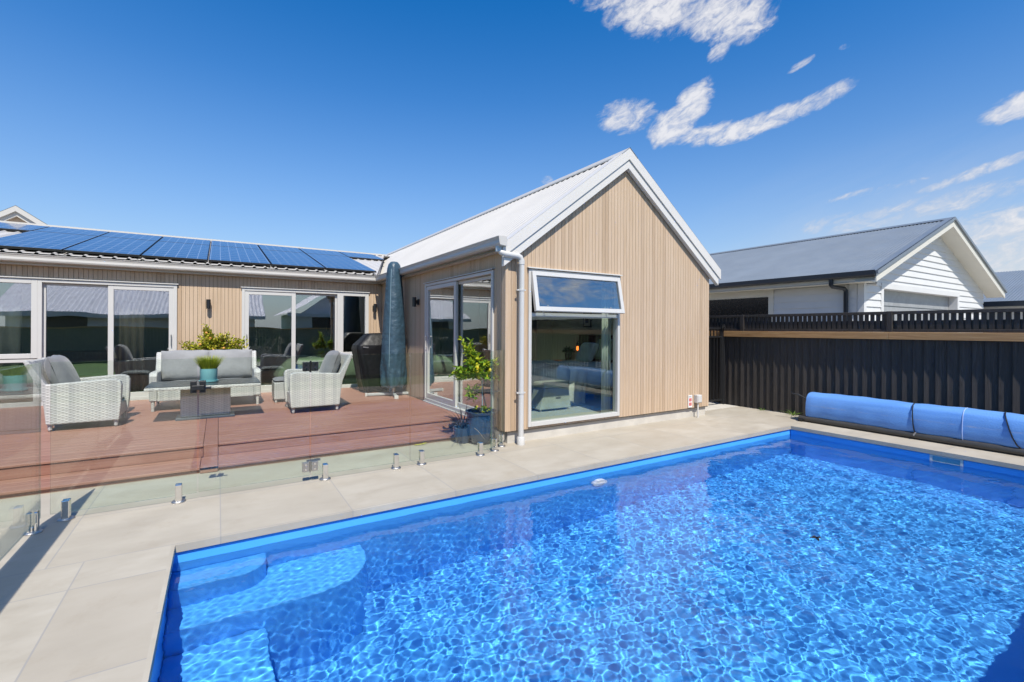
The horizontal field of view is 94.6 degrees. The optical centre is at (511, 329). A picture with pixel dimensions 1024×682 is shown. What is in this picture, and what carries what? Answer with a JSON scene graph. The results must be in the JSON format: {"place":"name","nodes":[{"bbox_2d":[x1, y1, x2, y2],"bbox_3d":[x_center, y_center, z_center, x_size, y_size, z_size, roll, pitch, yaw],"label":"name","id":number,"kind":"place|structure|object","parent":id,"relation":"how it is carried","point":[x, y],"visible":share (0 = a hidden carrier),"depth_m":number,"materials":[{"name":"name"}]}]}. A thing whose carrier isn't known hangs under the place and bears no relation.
{"place":"outdoors","nodes":[
{"label":"outdoors","id":0,"kind":"place"},
{"bbox_2d":[268,353,356,383],"bbox_3d":[-4.458,0.918,11.009,2.053,0.625,1.702,0,0,-32],"label":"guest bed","id":1,"kind":"object","parent":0,"point":[280,365],"visible":0.4,"depth_m":10.51,"materials":[{"name":"fabric"}]},
{"bbox_2d":[0,402,1023,681],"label":"terrace pavement","id":2,"kind":"structure","parent":0,"point":[82,594],"depth_m":3.75,"materials":[{"name":"beige concrete"}]},
{"bbox_2d":[0,387,466,498],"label":"deck","id":3,"kind":"structure","parent":2,"relation":"on","point":[141,441],"depth_m":5.58,"materials":[{"name":"red wood"}]},
{"bbox_2d":[23,355,130,431],"bbox_3d":[-5.549,0.780,6.091,0.902,0.906,0.760,0,0,-32],"label":"armchair","id":4,"kind":"object","parent":3,"relation":"on","point":[75,398],"visible":0.99,"depth_m":5.82,"materials":[{"name":"grey wicker"}]},
{"bbox_2d":[144,377,260,420],"bbox_3d":[-4.328,0.995,6.685,1.320,0.488,0.800,0,0,-32],"label":"coffee table","id":5,"kind":"object","parent":3,"relation":"on","point":[214,401],"visible":0.97,"depth_m":6.56,"materials":[{"name":"grey wicker"}]},
{"bbox_2d":[194,355,226,381],"bbox_3d":[-4.309,0.556,6.722,0.479,0.389,0.487,0,0,-32],"label":"grass pot","id":6,"kind":"object","parent":5,"relation":"on","point":[208,366],"depth_m":6.63,"materials":[{"name":"teal ceramic"}]},
{"bbox_2d":[149,349,260,411],"bbox_3d":[-4.979,0.791,7.742,1.470,0.891,0.864,0,0,-32],"label":"sofa","id":7,"kind":"object","parent":3,"relation":"on","point":[178,365],"visible":0.59,"depth_m":7.70,"materials":[{"name":"grey wicker"}]},
{"bbox_2d":[178,323,248,349],"bbox_3d":[-5.306,0.564,8.409,1.063,1.340,0.571,0,0,-18],"label":"shrub","id":8,"kind":"object","parent":3,"relation":"on","point":[209,340],"visible":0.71,"depth_m":8.35,"materials":[{"name":"green plant"}]},
{"bbox_2d":[272,376,284,402],"bbox_3d":[-3.930,1.035,8.251,0.447,0.410,0.446,0,0,-32],"label":"ottoman","id":9,"kind":"object","parent":3,"relation":"on","point":[277,387],"visible":0.45,"depth_m":8.01,"materials":[{"name":"grey wicker"}]},
{"bbox_2d":[283,350,352,413],"bbox_3d":[-3.063,0.792,7.447,0.902,0.905,0.760,0,0,-32],"label":"armchair","id":10,"kind":"object","parent":3,"relation":"on","point":[322,386],"visible":1,"depth_m":7.16,"materials":[{"name":"grey wicker"}]},
{"bbox_2d":[351,333,388,392],"bbox_3d":[-2.792,0.662,9.505,0.758,1.168,0.613,0,0,-32],"label":"covered barbecue","id":11,"kind":"object","parent":3,"relation":"on","point":[367,348],"visible":0.66,"depth_m":9.23,"materials":[{"name":"black fabric"}]},
{"bbox_2d":[365,261,407,398],"bbox_3d":[-2.231,-0.013,8.915,0.772,2.523,0.772,0,0,25],"label":"folded umbrella","id":12,"kind":"object","parent":3,"relation":"on","point":[393,371],"visible":0.98,"depth_m":8.75,"materials":[{"name":"teal fabric"}]},
{"bbox_2d":[0,350,505,560],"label":"glass pool fence","id":13,"kind":"object","parent":2,"relation":"on","point":[34,527],"visible":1,"depth_m":3.77,"materials":[{"name":"green"}]},
{"bbox_2d":[190,356,318,491],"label":"glass gate","id":14,"kind":"structure","parent":13,"relation":"attached to","point":[309,466],"depth_m":4.43,"materials":[{"name":"green"}]},
{"bbox_2d":[0,148,720,445],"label":"house","id":15,"kind":"structure","parent":2,"relation":"on","point":[561,249],"depth_m":7.67,"materials":[{"name":"brown wood"}]},
{"bbox_2d":[0,283,21,402],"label":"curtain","id":16,"kind":"object","parent":15,"relation":"hanging from","point":[11,333],"visible":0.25,"depth_m":7.58,"materials":[{"name":"white fabric"}]},
{"bbox_2d":[0,359,36,406],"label":"low window","id":17,"kind":"structure","parent":15,"relation":"in","point":[34,402],"depth_m":7.43,"materials":[{"name":"white metal"}]},
{"bbox_2d":[0,277,37,358],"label":"corner window","id":18,"kind":"structure","parent":15,"relation":"in","point":[34,282],"depth_m":7.49,"materials":[{"name":"white metal"}]},
{"bbox_2d":[0,222,48,231],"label":"solar panel","id":19,"kind":"object","parent":15,"relation":"on","point":[16,227],"visible":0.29,"depth_m":9.68,"materials":[{"name":"blue glass"}]},
{"bbox_2d":[0,231,97,255],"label":"solar panel","id":20,"kind":"object","parent":15,"relation":"on","point":[44,241],"visible":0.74,"depth_m":8.23,"materials":[{"name":"blue glass"}]},
{"bbox_2d":[22,350,114,395],"bbox_3d":[-8.129,0.789,8.815,1.300,0.750,0.950,0,0,-32],"label":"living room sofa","id":21,"kind":"object","parent":15,"relation":"on","point":[89,363],"visible":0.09,"depth_m":9.03,"materials":[{"name":"green fabric"}]},
{"bbox_2d":[33,227,108,236],"bbox_3d":[-9.445,-2.054,10.176,1.004,0.103,1.397,0,14,-32],"label":"solar panel","id":22,"kind":"object","parent":15,"relation":"on","point":[74,231],"visible":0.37,"depth_m":10.14,"materials":[{"name":"blue glass"}]},
{"bbox_2d":[0,276,178,404],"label":"living sliding door","id":23,"kind":"structure","parent":15,"relation":"in","point":[42,282],"depth_m":8.00,"materials":[{"name":"white metal"}]},
{"bbox_2d":[63,236,156,260],"bbox_3d":[-7.529,-1.553,9.002,0.984,0.103,2.859,0,14,-32],"label":"solar panel","id":24,"kind":"object","parent":15,"relation":"on","point":[117,246],"visible":0.83,"depth_m":8.62,"materials":[{"name":"blue glass"}]},
{"bbox_2d":[114,290,144,391],"bbox_3d":[-6.734,0.130,8.323,0.415,2.140,0.066,0,0,-32],"label":"curtain","id":25,"kind":"object","parent":15,"relation":"hanging from","point":[130,333],"visible":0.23,"depth_m":8.34,"materials":[{"name":"grey fabric"}]},
{"bbox_2d":[101,232,162,241],"bbox_3d":[-8.587,-2.050,10.709,0.984,0.103,1.397,0,14,-32],"label":"solar panel","id":26,"kind":"object","parent":15,"relation":"on","point":[133,236],"visible":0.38,"depth_m":10.67,"materials":[{"name":"blue glass"}]},
{"bbox_2d":[141,241,209,264],"bbox_3d":[-6.688,-1.549,9.524,0.964,0.103,2.859,0,14,-32],"label":"solar panel","id":27,"kind":"object","parent":15,"relation":"on","point":[177,251],"visible":0.89,"depth_m":9.17,"materials":[{"name":"blue glass"}]},
{"bbox_2d":[159,237,210,244],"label":"solar panel","id":28,"kind":"object","parent":15,"relation":"on","point":[185,240],"visible":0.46,"depth_m":11.19,"materials":[{"name":"blue glass"}]},
{"bbox_2d":[206,299,210,308],"bbox_3d":[-5.589,-0.460,8.695,0.072,0.170,0.119,0,0,-32],"label":"wall lamp","id":29,"kind":"object","parent":15,"relation":"attached to","point":[208,303],"visible":1,"depth_m":8.65,"materials":[{"name":"black metal"}]},
{"bbox_2d":[211,241,259,248],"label":"solar panel","id":30,"kind":"object","parent":15,"relation":"on","point":[233,244],"visible":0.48,"depth_m":11.73,"materials":[{"name":"blue glass"}]},
{"bbox_2d":[209,246,270,268],"bbox_3d":[-5.830,-1.545,10.057,1.024,0.103,2.859,0,14,-32],"label":"solar panel","id":31,"kind":"object","parent":15,"relation":"on","point":[222,254],"visible":0.92,"depth_m":9.71,"materials":[{"name":"blue glass"}]},
{"bbox_2d":[258,245,303,252],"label":"solar panel","id":32,"kind":"object","parent":15,"relation":"on","point":[277,248],"visible":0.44,"depth_m":12.26,"materials":[{"name":"blue glass"}]},
{"bbox_2d":[261,250,324,272],"bbox_3d":[-4.963,-1.541,10.596,0.984,0.103,2.859,0,14,-32],"label":"solar panel","id":33,"kind":"object","parent":15,"relation":"on","point":[288,259],"visible":0.82,"depth_m":10.25,"materials":[{"name":"blue glass"}]},
{"bbox_2d":[241,286,369,391],"bbox_3d":[-4.164,0.206,9.685,2.440,2.041,0.152,0,0,-32],"label":"bedroom sliding door","id":34,"kind":"structure","parent":15,"relation":"in","point":[246,291],"depth_m":9.49,"materials":[{"name":"white metal"}]},
{"bbox_2d":[298,248,346,256],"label":"solar panel","id":35,"kind":"object","parent":15,"relation":"on","point":[321,252],"visible":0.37,"depth_m":12.81,"materials":[{"name":"blue glass"}]},
{"bbox_2d":[327,318,334,334],"bbox_3d":[-5.096,-0.073,13.528,0.380,0.500,0.030,0,0,-32],"label":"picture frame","id":36,"kind":"object","parent":15,"relation":"attached to","point":[330,326],"visible":0.64,"depth_m":13.47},
{"bbox_2d":[306,253,376,275],"bbox_3d":[-4.088,-1.537,11.139,1.044,0.103,2.859,0,14,-32],"label":"solar panel","id":37,"kind":"object","parent":15,"relation":"on","point":[332,262],"visible":0.82,"depth_m":10.79,"materials":[{"name":"blue glass"}]},
{"bbox_2d":[342,357,357,386],"bbox_3d":[-3.412,0.903,10.171,0.605,0.653,0.105,0,0,-32],"label":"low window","id":38,"kind":"structure","parent":15,"relation":"in","point":[343,385],"depth_m":10.07,"materials":[{"name":"white glass"}]},
{"bbox_2d":[340,292,368,353],"bbox_3d":[-3.405,-0.108,10.166,0.605,1.345,0.115,0,0,-32],"label":"small window","id":39,"kind":"structure","parent":15,"relation":"in","point":[366,295],"depth_m":10.10,"materials":[{"name":"white metal"}]},
{"bbox_2d":[340,252,384,262],"bbox_3d":[-4.272,-2.031,13.390,0.984,0.103,1.397,0,14,-32],"label":"solar panel","id":40,"kind":"object","parent":15,"relation":"on","point":[361,256],"visible":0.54,"depth_m":13.19,"materials":[{"name":"blue glass"}]},
{"bbox_2d":[372,304,376,311],"bbox_3d":[-2.994,-0.463,10.308,0.072,0.170,0.119,0,0,-32],"label":"wall lamp","id":41,"kind":"object","parent":15,"relation":"attached to","point":[374,307],"visible":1,"depth_m":10.27,"materials":[{"name":"black metal"}]},
{"bbox_2d":[412,297,418,306],"bbox_3d":[-1.734,-0.488,8.492,0.119,0.170,0.072,0,0,-32],"label":"wall lamp","id":42,"kind":"object","parent":15,"relation":"attached to","point":[414,301],"visible":1,"depth_m":8.46,"materials":[{"name":"black metal"}]},
{"bbox_2d":[423,268,494,414],"bbox_3d":[-0.851,0.216,7.230,0.152,2.051,2.440,0,0,-32],"label":"side sliding door","id":43,"kind":"structure","parent":15,"relation":"in","point":[450,304],"depth_m":7.35,"materials":[{"name":"white glass"}]},
{"bbox_2d":[487,335,612,395],"bbox_3d":[0.964,0.639,9.018,2.400,1.030,1.940,0,0,-32],"label":"bed","id":44,"kind":"object","parent":15,"relation":"on","point":[541,370],"visible":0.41,"depth_m":8.26,"materials":[{"name":"blue fabric"}]},
{"bbox_2d":[546,362,587,404],"bbox_3d":[0.943,0.953,8.164,0.434,0.728,0.660,0,0,-32],"label":"throw blanket","id":45,"kind":"object","parent":44,"relation":"on","point":[577,381],"visible":0.91,"depth_m":7.91,"materials":[{"name":"blue fabric"}]},
{"bbox_2d":[575,342,598,361],"bbox_3d":[1.514,0.466,9.536,0.302,0.388,0.500,0,0,-32],"label":"pillow","id":46,"kind":"object","parent":44,"relation":"on","point":[586,352],"visible":0.99,"depth_m":9.40,"materials":[{"name":"fabric"}]},
{"bbox_2d":[594,339,612,359],"bbox_3d":[1.852,0.399,9.334,0.271,0.409,0.623,0,0,-32],"label":"pillow","id":47,"kind":"object","parent":44,"relation":"on","point":[598,355],"visible":0.27,"depth_m":9.32,"materials":[{"name":"fabric"}]},
{"bbox_2d":[531,380,570,411],"bbox_3d":[0.595,1.033,7.375,0.595,0.440,0.324,0,0,-32],"label":"storage stool","id":48,"kind":"object","parent":15,"relation":"on","point":[550,394],"visible":0.97,"depth_m":7.25,"materials":[{"name":"beige fabric"}]},
{"bbox_2d":[527,266,624,426],"bbox_3d":[0.907,0.230,6.478,1.650,2.069,0.224,0,0,-32],"label":"gable window","id":49,"kind":"structure","parent":15,"relation":"in","point":[618,304],"depth_m":6.46,"materials":[{"name":"white metal"}]},
{"bbox_2d":[583,313,591,326],"bbox_3d":[1.662,-0.203,10.421,0.035,0.320,0.250,0,0,-32],"label":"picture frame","id":50,"kind":"object","parent":15,"relation":"attached to","point":[587,322],"visible":0.76,"depth_m":10.39,"materials":[{"name":"black"}]},
{"bbox_2d":[601,281,610,411],"bbox_3d":[1.410,0.156,7.085,0.166,2.160,0.056,0,0,-32],"label":"curtain","id":51,"kind":"object","parent":15,"relation":"hanging from","point":[606,355],"visible":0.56,"depth_m":7.07,"materials":[{"name":"grey fabric"}]},
{"bbox_2d":[688,395,691,407],"bbox_3d":[2.930,1.188,7.768,0.095,0.200,0.016,0,0,-32],"label":"warning sign","id":52,"kind":"object","parent":15,"relation":"attached to","point":[689,401],"visible":1,"depth_m":7.75,"materials":[{"name":"white plastic"}]},
{"bbox_2d":[694,394,701,417],"bbox_3d":[3.083,1.276,7.823,0.115,0.375,0.080,0,0,-32],"label":"junction box","id":53,"kind":"object","parent":15,"relation":"attached to","point":[697,398],"visible":1,"depth_m":7.81,"materials":[{"name":"white plastic"}]},
{"bbox_3d":[1.254,0.981,10.671,0.440,0.550,0.540,0,0,-32],"label":"nightstand","id":54,"kind":"object","parent":15,"relation":"on","visible":0},
{"bbox_2d":[562,346,575,359],"bbox_3d":[1.276,0.530,10.687,0.371,0.351,0.366,0,0,-32],"label":"house plant","id":55,"kind":"object","parent":54,"relation":"on","point":[568,351],"visible":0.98,"depth_m":10.62,"materials":[{"name":"green plant"}]},
{"bbox_2d":[432,402,488,443],"bbox_3d":[-0.639,1.199,5.979,1.031,0.496,1.117,0,0,-32],"label":"spiky plant","id":56,"kind":"object","parent":2,"relation":"on","point":[460,432],"visible":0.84,"depth_m":5.96,"materials":[{"name":"purple plant"}]},
{"bbox_2d":[449,336,499,444],"bbox_3d":[-0.455,0.767,5.973,0.675,1.362,0.458,0,0,-32],"label":"lemon tree","id":57,"kind":"object","parent":2,"relation":"on","point":[478,369],"visible":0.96,"depth_m":5.90,"materials":[{"name":"green plant"}]},
{"bbox_2d":[173,429,1023,563],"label":"pool basin","id":58,"kind":"object","parent":2,"relation":"in","point":[209,551],"visible":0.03,"depth_m":4.49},
{"bbox_2d":[150,434,1023,681],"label":"pool water","id":59,"kind":"structure","parent":58,"relation":"in","point":[719,565],"depth_m":2.92,"materials":[{"name":"blue liquid"}]},
{"bbox_2d":[930,454,962,465],"bbox_3d":[5.190,1.572,5.645,0.012,0.087,0.305,0,0,-32],"label":"pool skimmer","id":60,"kind":"object","parent":58,"relation":"attached to","point":[949,460],"visible":0.97,"depth_m":5.64,"materials":[{"name":"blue plastic"}]},
{"bbox_2d":[709,308,1023,415],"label":"timber fence","id":61,"kind":"object","parent":2,"relation":"on","point":[771,364],"visible":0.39,"depth_m":7.11,"materials":[{"name":"black wood"}]},
{"bbox_2d":[709,324,725,403],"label":"metal gate","id":62,"kind":"structure","parent":61,"relation":"attached to","point":[721,336],"depth_m":9.17,"materials":[{"name":"black metal"}]},
{"bbox_2d":[791,392,1023,455],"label":"pool cover roller","id":63,"kind":"object","parent":2,"relation":"on","point":[998,431],"visible":1,"depth_m":6.25,"materials":[{"name":"blue plastic"}]},
{"bbox_2d":[0,0,1023,271],"label":"sky","id":64,"kind":"structure","parent":0,"point":[366,126],"materials":[{"name":"blue"}]},
{"bbox_2d":[705,402,735,410],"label":"concrete path","id":65,"kind":"structure","parent":0,"point":[712,406],"depth_m":8.93,"materials":[{"name":"beige concrete"}]},
{"bbox_2d":[709,217,1006,332],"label":"neighbour house","id":66,"kind":"structure","parent":0,"point":[940,264],"depth_m":11.46,"materials":[{"name":"metal"}]},
{"bbox_2d":[709,297,767,321],"bbox_3d":[4.674,-0.099,13.711,0.050,1.340,5.640,0,0,-32],"label":"dark window","id":67,"kind":"structure","parent":66,"relation":"in","point":[747,306],"depth_m":11.93,"materials":[{"name":"black glass"}]},
{"bbox_2d":[884,290,948,320],"bbox_3d":[9.767,0.313,11.469,4.500,2.360,0.047,0,0,-32],"label":"garage door","id":68,"kind":"structure","parent":66,"relation":"in","point":[893,300],"depth_m":11.40,"materials":[{"name":"metal"}]},
{"bbox_2d":[983,270,1023,319],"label":"house","id":69,"kind":"structure","parent":0,"point":[1012,282],"depth_m":14.79,"materials":[{"name":"grey stone"}]}
]}

